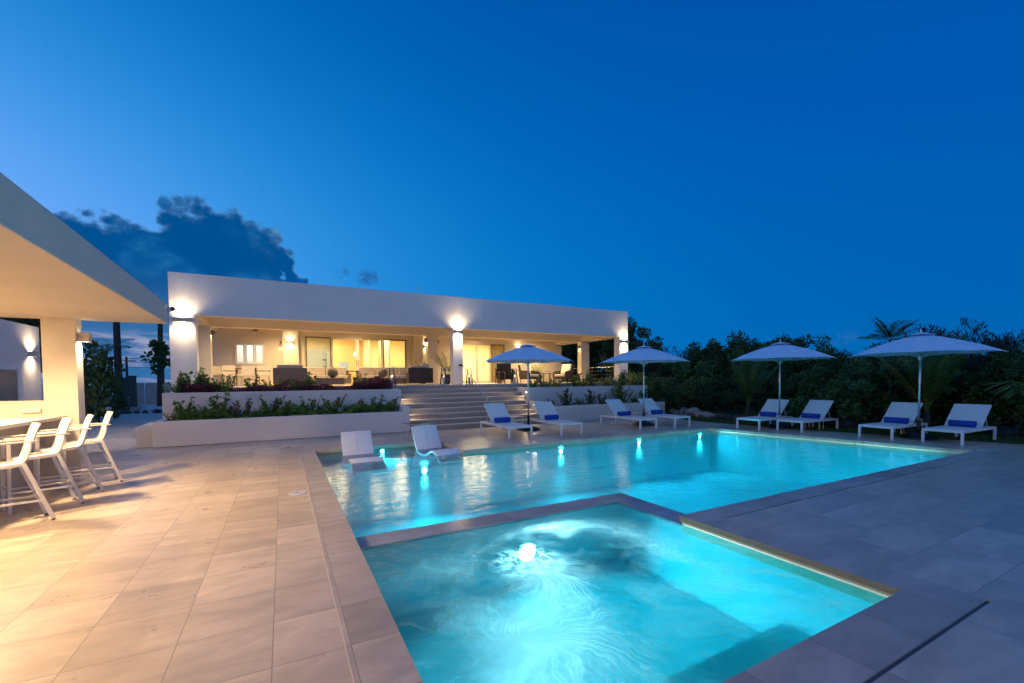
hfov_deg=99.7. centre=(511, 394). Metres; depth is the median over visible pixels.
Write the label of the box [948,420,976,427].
rolled towel
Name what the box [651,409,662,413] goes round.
rolled towel
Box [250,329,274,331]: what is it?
ceiling fan
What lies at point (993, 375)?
tree
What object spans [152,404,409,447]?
planter
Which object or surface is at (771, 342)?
tree
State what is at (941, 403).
tree
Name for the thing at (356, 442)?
pool chair
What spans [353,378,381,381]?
ottoman
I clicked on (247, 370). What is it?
dining chair
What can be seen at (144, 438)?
wall
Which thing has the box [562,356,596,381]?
tree
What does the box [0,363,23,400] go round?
door
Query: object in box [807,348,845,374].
bare tree
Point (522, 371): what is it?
armchair
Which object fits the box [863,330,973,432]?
palm tree
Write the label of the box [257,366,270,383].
dining chair
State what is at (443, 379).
lantern
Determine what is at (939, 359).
tree
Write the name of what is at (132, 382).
utility box
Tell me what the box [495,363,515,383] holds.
armchair
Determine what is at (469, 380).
lantern
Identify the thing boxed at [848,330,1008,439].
parasol
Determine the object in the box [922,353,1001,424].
tree
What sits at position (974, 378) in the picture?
tree
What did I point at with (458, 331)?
wall light
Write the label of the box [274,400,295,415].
shrub
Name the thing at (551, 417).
rolled towel
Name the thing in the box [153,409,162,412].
rock
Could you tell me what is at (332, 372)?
woven orb
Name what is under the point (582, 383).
shrub
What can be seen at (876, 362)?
tree
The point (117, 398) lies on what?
shrub
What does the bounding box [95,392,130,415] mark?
shrub
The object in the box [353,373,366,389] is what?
shrub
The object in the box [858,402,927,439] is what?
sun lounger
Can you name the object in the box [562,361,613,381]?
tree
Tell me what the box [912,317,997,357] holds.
bare tree
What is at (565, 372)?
armchair
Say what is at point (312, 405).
shrub
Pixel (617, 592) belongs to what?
spa water
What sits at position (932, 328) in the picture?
bare tree
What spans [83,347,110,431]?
tree
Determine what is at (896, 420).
rolled towel
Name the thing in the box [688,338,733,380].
tree
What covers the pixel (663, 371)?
tree
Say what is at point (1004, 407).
tree
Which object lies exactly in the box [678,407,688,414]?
rock
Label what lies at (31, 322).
tree
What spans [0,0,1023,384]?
sky
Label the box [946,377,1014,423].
tree
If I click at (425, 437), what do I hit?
pool chair
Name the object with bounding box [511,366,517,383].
lantern
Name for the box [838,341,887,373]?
tree
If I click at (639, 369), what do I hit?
tree
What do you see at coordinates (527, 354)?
parasol
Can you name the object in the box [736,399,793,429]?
sun lounger
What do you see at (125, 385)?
utility box
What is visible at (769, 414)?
rolled towel
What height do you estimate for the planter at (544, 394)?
1.290 m
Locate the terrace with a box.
[234,382,600,386]
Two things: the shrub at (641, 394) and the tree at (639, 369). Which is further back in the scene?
the tree at (639, 369)
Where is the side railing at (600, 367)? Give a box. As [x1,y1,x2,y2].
[586,366,613,378]
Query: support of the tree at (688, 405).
on the planting bed
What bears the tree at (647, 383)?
on the planting bed
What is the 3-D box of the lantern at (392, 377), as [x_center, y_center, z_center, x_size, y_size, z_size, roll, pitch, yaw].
[-4.522,-0.726,16.265,0.310,0.740,0.307,-2,2,-28]
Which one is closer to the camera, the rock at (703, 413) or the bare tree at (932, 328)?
the bare tree at (932, 328)
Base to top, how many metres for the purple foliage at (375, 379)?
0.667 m
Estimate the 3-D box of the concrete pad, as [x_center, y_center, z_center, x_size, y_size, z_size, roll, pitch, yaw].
[-23.820,0.871,26.682,1.365,0.190,2.100,-2,3,-42]
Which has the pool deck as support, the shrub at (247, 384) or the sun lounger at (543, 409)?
the sun lounger at (543, 409)
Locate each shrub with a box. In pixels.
[162,374,190,392]
[163,411,184,420]
[172,396,198,418]
[178,367,205,392]
[193,370,219,391]
[197,404,218,418]
[203,373,236,391]
[208,390,230,418]
[227,405,235,414]
[230,398,252,417]
[243,374,258,391]
[245,404,265,416]
[259,394,286,412]
[260,378,283,390]
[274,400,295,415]
[287,377,306,390]
[300,371,317,390]
[300,396,316,411]
[307,400,329,412]
[320,394,346,413]
[340,403,353,410]
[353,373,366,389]
[357,398,369,412]
[370,394,383,411]
[384,396,399,411]
[529,378,537,386]
[538,376,552,386]
[550,378,562,386]
[556,388,571,405]
[567,375,579,386]
[577,370,589,386]
[584,389,599,403]
[586,373,599,385]
[598,376,616,385]
[598,392,606,403]
[611,370,628,385]
[611,380,632,402]
[625,371,645,385]
[630,394,639,402]
[639,388,647,398]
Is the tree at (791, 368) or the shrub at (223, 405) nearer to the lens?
the shrub at (223, 405)
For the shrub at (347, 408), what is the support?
in the planter at (166, 432)
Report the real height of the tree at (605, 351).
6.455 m
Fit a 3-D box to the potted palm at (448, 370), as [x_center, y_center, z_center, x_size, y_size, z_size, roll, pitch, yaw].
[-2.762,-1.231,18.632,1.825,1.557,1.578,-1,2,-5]
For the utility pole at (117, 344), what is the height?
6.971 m
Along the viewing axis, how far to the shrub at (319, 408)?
13.06 m
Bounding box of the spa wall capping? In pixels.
[356,493,683,548]
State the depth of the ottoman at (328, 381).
16.61 m
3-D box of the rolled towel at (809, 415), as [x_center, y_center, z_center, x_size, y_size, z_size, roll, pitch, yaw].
[9.201,0.649,13.310,0.141,0.149,0.480,-2,2,-30]
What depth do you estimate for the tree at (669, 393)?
20.43 m
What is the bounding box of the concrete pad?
[125,406,140,410]
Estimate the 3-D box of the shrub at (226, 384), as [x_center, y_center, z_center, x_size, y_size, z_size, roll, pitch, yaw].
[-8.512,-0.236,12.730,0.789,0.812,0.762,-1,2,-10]
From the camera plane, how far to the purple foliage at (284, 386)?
13.48 m
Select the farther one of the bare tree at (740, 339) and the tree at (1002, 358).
the bare tree at (740, 339)
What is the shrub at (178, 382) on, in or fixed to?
in the planter at (352, 397)
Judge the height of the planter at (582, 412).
0.780 m
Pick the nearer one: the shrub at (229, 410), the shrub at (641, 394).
the shrub at (229, 410)
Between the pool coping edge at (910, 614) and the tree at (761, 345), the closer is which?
the pool coping edge at (910, 614)
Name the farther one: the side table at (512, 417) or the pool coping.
the side table at (512, 417)
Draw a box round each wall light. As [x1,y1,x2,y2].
[28,351,38,356]
[77,333,91,341]
[172,317,192,321]
[453,330,462,333]
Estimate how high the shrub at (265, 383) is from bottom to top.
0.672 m
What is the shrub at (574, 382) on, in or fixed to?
in the planter at (544, 394)
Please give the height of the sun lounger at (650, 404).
0.882 m
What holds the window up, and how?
in the villa
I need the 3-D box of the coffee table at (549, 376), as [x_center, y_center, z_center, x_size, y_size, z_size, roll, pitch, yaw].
[1.724,-0.829,21.504,0.700,0.480,0.500,-2,2,-28]
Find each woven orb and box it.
[327,367,337,377]
[378,367,387,376]
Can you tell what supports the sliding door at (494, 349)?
in the villa
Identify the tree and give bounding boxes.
[0,317,42,371]
[82,338,134,407]
[82,340,125,424]
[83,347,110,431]
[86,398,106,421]
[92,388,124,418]
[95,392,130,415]
[139,336,170,392]
[562,340,613,374]
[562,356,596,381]
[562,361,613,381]
[574,340,613,379]
[590,357,634,381]
[592,368,603,379]
[600,316,646,365]
[628,326,663,384]
[628,354,674,381]
[628,370,668,383]
[628,372,650,397]
[631,343,671,376]
[645,361,683,385]
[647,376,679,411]
[649,376,695,409]
[649,380,678,407]
[653,346,683,376]
[656,362,699,392]
[671,342,716,383]
[671,360,722,409]
[672,379,700,407]
[687,347,750,381]
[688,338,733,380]
[701,330,773,391]
[715,378,758,410]
[717,370,793,414]
[722,331,759,392]
[727,340,805,398]
[727,343,783,416]
[727,385,753,411]
[736,387,766,408]
[739,342,781,409]
[753,336,817,384]
[758,381,795,408]
[773,333,831,348]
[777,371,829,416]
[778,386,831,417]
[787,344,846,377]
[787,366,871,425]
[800,347,845,382]
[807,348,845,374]
[814,353,863,373]
[814,358,879,421]
[821,369,885,417]
[823,356,866,379]
[823,374,927,428]
[836,348,854,356]
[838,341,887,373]
[840,357,940,420]
[849,358,972,427]
[851,377,904,422]
[857,317,927,361]
[862,344,900,376]
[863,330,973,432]
[866,362,948,401]
[885,357,1023,400]
[890,323,976,362]
[899,385,950,426]
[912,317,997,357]
[912,333,1023,361]
[922,353,969,371]
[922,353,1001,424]
[924,361,1006,425]
[931,360,990,420]
[936,350,1005,397]
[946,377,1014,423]
[952,350,1015,394]
[952,372,995,407]
[959,329,1023,376]
[959,374,1023,426]
[968,357,1023,402]
[975,329,1023,357]
[979,346,1023,427]
[980,343,1023,406]
[985,382,1023,437]
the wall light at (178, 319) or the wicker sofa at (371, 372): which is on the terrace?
the wicker sofa at (371, 372)
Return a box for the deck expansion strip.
[296,440,353,682]
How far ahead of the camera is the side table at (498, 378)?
19.32 m
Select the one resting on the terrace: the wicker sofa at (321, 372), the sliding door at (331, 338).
the wicker sofa at (321, 372)
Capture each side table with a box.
[495,372,505,383]
[505,416,522,430]
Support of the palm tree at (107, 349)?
on the ground at (120, 433)
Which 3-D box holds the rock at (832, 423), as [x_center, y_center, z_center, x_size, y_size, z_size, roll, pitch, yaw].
[10.607,0.939,14.131,0.563,0.387,0.553,0,2,3]
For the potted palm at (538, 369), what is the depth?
24.42 m
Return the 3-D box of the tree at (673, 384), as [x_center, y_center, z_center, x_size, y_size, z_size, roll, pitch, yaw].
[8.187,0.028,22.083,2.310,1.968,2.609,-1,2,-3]
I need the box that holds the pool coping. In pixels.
[299,450,422,682]
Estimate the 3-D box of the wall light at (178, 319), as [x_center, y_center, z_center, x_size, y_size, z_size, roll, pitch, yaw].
[-10.313,-2.344,13.527,0.500,0.130,0.120,-2,2,-28]
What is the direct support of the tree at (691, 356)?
on the planting bed
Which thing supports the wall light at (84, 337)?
attached to the bar pavilion
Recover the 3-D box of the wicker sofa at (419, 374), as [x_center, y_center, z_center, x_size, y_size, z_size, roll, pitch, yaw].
[-4.034,-0.873,18.564,1.060,0.747,0.910,-2,2,-28]
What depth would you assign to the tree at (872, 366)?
15.02 m
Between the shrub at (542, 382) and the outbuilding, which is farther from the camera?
the shrub at (542, 382)
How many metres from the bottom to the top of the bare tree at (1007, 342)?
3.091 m
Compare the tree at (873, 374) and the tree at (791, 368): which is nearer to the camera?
the tree at (873, 374)
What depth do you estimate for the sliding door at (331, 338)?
21.30 m
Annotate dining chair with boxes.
[213,366,229,382]
[221,365,237,385]
[238,366,254,385]
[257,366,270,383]
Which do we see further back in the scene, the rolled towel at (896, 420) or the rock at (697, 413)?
the rock at (697, 413)
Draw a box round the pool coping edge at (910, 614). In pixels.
[679,451,993,682]
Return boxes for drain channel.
[729,457,989,682]
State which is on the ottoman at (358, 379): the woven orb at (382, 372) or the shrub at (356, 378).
the woven orb at (382, 372)
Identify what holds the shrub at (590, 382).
in the planter at (544, 394)
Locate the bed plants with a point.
(726, 410)
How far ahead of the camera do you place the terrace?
18.74 m
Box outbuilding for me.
[0,319,41,400]
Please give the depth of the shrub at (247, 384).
13.16 m
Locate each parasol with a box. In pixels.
[484,343,571,430]
[600,345,689,425]
[732,339,835,428]
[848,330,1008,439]
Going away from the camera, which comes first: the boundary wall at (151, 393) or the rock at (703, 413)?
the rock at (703, 413)
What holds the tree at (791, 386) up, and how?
on the planting bed
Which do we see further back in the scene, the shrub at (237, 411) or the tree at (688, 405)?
the tree at (688, 405)
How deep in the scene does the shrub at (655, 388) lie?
19.43 m
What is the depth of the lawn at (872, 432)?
12.75 m
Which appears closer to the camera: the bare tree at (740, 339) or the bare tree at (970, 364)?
the bare tree at (970, 364)
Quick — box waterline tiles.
[316,430,965,597]
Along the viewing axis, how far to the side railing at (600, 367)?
23.56 m
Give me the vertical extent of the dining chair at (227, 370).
0.821 m
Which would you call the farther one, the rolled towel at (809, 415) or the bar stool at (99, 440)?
the rolled towel at (809, 415)
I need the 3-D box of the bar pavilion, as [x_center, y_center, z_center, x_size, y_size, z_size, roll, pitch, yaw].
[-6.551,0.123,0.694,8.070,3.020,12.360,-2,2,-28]
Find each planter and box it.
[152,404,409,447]
[162,389,400,419]
[515,385,647,405]
[525,400,664,420]
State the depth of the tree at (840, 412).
13.44 m
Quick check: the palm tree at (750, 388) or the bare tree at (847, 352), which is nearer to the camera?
the palm tree at (750, 388)
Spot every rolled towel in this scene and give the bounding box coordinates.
[494,417,510,422]
[544,414,558,419]
[617,411,630,415]
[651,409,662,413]
[760,411,776,416]
[801,413,820,418]
[884,417,908,423]
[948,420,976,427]
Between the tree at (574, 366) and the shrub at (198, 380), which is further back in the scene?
the tree at (574, 366)
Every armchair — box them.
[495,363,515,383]
[518,364,540,382]
[553,364,573,382]
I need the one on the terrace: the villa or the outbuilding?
the villa
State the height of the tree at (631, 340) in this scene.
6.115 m
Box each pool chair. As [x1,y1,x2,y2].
[340,430,383,463]
[411,425,460,455]
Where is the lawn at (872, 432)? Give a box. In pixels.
[679,416,1022,444]
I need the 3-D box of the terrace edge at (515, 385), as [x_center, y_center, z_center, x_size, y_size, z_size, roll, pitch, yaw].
[-1.915,-0.140,17.221,18.650,0.538,0.023,-2,2,-28]
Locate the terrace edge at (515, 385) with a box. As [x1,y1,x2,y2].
[170,382,638,396]
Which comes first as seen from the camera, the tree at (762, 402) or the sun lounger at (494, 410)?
the sun lounger at (494, 410)
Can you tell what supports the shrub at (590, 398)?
in the planter at (582, 412)
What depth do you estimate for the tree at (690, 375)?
23.07 m
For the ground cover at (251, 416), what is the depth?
11.86 m
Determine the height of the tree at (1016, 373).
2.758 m
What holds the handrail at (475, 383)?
on the stone staircase
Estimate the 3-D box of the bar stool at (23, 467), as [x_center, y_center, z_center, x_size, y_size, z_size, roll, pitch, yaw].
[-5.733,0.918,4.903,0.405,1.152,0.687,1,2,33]
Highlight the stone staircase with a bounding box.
[393,384,541,429]
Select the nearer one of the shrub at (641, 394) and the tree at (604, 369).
the shrub at (641, 394)
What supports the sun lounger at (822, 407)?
on the pool deck
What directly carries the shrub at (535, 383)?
in the planter at (544, 394)
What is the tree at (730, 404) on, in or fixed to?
on the planting bed
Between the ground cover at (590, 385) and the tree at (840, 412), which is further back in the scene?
the ground cover at (590, 385)
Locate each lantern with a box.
[388,368,395,384]
[440,366,446,384]
[466,366,472,383]
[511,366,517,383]
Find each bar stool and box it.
[0,418,84,515]
[0,422,55,519]
[33,414,104,491]
[57,411,122,488]
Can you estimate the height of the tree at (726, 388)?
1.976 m
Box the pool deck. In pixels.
[0,416,1023,682]
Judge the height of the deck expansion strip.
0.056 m
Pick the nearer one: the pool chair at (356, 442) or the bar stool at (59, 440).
the bar stool at (59, 440)
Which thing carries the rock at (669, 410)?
on the lawn at (872, 432)
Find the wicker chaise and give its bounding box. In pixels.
[390,375,405,383]
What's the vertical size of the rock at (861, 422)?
0.311 m
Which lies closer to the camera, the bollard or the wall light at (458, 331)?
the wall light at (458, 331)
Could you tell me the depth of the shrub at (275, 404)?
12.47 m
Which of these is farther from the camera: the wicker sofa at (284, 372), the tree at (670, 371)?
the tree at (670, 371)
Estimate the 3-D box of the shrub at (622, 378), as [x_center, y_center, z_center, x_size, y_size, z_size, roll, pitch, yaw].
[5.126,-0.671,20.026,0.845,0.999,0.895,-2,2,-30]
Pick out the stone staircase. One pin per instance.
(444, 407)
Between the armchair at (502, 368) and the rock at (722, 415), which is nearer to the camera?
the rock at (722, 415)
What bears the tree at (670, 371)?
on the planting bed
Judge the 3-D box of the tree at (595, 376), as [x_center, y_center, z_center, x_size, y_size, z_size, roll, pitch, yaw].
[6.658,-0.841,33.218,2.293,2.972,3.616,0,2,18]
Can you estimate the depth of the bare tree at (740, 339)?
23.50 m
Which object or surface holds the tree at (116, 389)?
on the ground at (120, 433)
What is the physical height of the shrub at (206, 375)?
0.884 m
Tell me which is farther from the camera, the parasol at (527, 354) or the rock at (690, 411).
the rock at (690, 411)
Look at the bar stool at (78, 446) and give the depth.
6.22 m
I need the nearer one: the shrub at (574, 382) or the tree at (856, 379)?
the tree at (856, 379)
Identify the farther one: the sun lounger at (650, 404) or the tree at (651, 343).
the tree at (651, 343)
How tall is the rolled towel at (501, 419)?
0.155 m
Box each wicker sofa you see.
[273,364,306,384]
[304,367,350,383]
[356,367,398,378]
[403,365,432,382]
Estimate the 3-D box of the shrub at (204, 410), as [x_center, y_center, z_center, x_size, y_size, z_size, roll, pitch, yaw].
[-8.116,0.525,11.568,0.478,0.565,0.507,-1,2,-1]
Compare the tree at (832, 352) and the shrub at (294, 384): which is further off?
the tree at (832, 352)
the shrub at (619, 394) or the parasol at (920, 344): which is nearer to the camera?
the parasol at (920, 344)
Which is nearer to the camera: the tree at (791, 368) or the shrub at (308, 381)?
the shrub at (308, 381)
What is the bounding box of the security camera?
[164,304,174,311]
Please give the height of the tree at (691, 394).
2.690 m
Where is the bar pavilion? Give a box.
[0,172,167,497]
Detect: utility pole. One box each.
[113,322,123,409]
[122,357,134,396]
[157,324,162,405]
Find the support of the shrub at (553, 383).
in the planter at (544, 394)
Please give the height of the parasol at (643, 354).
2.830 m
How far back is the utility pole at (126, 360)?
52.18 m
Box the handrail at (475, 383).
[458,364,488,420]
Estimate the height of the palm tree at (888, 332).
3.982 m
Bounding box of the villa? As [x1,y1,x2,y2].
[167,271,627,386]
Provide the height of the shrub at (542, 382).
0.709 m
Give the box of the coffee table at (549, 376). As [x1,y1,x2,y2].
[539,373,554,382]
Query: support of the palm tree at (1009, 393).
on the planting bed
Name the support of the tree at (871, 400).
on the planting bed
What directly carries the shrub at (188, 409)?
in the planter at (166, 432)
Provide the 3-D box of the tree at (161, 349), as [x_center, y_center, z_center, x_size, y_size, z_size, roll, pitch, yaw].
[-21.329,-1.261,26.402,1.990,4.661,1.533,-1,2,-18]
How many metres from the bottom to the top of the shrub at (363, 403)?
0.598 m
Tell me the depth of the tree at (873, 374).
13.73 m
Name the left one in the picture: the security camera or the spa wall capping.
the security camera
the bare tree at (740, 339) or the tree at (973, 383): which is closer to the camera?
the tree at (973, 383)
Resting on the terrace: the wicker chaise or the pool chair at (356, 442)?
the wicker chaise
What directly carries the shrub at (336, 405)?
in the planter at (166, 432)
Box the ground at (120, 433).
[41,384,665,452]
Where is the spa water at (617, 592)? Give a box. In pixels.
[361,502,885,682]
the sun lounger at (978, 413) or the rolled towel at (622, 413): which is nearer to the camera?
the sun lounger at (978, 413)
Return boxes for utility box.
[123,377,128,406]
[128,376,136,406]
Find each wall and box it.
[136,422,152,447]
[137,383,170,404]
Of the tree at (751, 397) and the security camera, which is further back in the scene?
the tree at (751, 397)
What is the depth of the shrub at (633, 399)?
18.65 m
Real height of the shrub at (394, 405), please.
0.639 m
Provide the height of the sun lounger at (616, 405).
0.882 m
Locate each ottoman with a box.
[314,378,344,384]
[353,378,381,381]
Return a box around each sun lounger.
[480,403,532,438]
[530,401,582,434]
[600,399,656,428]
[633,398,689,426]
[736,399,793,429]
[776,400,838,432]
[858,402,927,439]
[921,404,996,445]
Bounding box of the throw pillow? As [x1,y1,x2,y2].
[398,367,406,374]
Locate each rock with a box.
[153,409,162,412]
[666,408,673,413]
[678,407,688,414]
[684,407,700,415]
[694,411,700,416]
[700,411,710,417]
[706,413,714,417]
[717,413,726,418]
[828,420,835,426]
[856,420,869,428]
[986,425,1013,436]
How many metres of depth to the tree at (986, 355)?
13.04 m
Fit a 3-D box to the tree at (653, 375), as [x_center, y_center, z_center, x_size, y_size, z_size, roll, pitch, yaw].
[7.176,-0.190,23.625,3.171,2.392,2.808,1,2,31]
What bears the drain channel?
on the pool deck
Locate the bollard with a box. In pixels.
[105,407,111,422]
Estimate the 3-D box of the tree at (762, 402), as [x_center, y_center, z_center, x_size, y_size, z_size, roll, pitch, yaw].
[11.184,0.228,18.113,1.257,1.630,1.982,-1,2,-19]
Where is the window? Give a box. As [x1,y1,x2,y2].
[234,343,264,364]
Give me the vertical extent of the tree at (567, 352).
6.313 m
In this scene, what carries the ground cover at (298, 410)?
on the planter at (166, 432)
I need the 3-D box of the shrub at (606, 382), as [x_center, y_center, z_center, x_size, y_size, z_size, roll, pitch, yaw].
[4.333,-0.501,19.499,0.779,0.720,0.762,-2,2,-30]
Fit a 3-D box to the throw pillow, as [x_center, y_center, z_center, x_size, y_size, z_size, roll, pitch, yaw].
[-5.136,-1.099,20.311,0.380,0.367,0.170,-2,2,-28]
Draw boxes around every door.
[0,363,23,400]
[304,335,406,384]
[449,342,504,382]
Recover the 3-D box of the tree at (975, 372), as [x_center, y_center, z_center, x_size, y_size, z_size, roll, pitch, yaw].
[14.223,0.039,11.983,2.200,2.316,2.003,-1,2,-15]
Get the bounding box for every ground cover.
[173,410,393,420]
[178,403,394,419]
[537,384,636,386]
[556,401,638,405]
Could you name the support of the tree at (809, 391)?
on the lawn at (872, 432)
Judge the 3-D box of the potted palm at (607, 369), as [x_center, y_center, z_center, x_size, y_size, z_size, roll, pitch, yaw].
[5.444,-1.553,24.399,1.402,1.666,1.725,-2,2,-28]
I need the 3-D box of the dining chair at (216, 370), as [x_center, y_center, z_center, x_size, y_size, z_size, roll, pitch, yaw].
[-11.767,-0.744,17.424,0.537,0.821,0.480,0,2,16]
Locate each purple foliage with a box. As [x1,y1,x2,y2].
[176,379,392,392]
[359,375,394,389]
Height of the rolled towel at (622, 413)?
0.146 m
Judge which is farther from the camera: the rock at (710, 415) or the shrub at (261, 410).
the rock at (710, 415)
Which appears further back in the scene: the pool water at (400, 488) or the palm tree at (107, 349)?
the palm tree at (107, 349)
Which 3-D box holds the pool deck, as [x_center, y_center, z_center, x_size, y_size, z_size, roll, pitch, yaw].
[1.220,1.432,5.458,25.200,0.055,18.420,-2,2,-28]
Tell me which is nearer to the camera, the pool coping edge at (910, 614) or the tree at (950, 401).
the pool coping edge at (910, 614)
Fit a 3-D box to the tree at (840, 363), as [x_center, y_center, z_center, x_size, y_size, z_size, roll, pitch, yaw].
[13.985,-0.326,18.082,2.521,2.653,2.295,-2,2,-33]
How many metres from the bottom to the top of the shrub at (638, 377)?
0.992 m
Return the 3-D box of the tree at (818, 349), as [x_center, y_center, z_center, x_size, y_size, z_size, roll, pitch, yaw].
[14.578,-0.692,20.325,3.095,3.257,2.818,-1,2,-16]
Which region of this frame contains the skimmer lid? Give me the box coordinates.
[288,490,306,494]
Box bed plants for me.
[674,403,1023,438]
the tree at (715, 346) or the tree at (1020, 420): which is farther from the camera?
the tree at (715, 346)
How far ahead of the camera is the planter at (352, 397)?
13.01 m
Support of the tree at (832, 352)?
on the planting bed
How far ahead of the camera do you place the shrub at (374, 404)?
13.60 m
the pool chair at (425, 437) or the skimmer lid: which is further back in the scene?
the pool chair at (425, 437)
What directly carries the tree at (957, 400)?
on the planting bed
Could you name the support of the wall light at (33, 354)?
attached to the outbuilding
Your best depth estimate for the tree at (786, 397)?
16.25 m
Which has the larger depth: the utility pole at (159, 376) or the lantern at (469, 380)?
the utility pole at (159, 376)
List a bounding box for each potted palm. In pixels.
[410,354,425,383]
[430,350,467,383]
[530,363,550,380]
[597,353,613,381]
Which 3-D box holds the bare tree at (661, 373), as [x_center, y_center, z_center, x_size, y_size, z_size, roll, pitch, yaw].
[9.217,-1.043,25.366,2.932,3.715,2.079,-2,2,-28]
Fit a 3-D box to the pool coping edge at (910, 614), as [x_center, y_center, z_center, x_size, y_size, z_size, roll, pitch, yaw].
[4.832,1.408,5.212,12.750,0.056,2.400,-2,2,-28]
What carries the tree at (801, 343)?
on the planting bed
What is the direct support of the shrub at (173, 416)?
in the planter at (166, 432)
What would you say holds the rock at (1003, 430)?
on the planting bed
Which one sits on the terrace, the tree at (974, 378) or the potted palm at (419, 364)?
the potted palm at (419, 364)
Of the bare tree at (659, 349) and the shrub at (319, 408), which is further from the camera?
the bare tree at (659, 349)
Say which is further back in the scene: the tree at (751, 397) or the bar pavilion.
the tree at (751, 397)
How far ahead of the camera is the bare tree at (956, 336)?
13.62 m
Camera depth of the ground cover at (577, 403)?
17.47 m
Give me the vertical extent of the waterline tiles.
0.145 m
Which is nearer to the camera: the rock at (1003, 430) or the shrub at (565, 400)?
the rock at (1003, 430)
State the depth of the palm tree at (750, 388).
16.53 m
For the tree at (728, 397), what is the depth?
19.17 m
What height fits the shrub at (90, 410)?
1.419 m
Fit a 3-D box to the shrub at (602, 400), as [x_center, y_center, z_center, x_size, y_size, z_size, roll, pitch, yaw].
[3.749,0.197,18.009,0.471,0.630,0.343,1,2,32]
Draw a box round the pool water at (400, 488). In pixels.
[317,431,957,537]
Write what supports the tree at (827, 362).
on the planting bed
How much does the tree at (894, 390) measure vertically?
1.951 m
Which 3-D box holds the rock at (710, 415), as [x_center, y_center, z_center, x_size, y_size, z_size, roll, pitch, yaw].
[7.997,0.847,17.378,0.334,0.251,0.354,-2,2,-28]
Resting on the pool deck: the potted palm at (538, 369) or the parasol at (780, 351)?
the parasol at (780, 351)
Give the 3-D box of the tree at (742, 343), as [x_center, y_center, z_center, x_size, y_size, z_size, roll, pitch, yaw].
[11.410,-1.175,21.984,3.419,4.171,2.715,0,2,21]

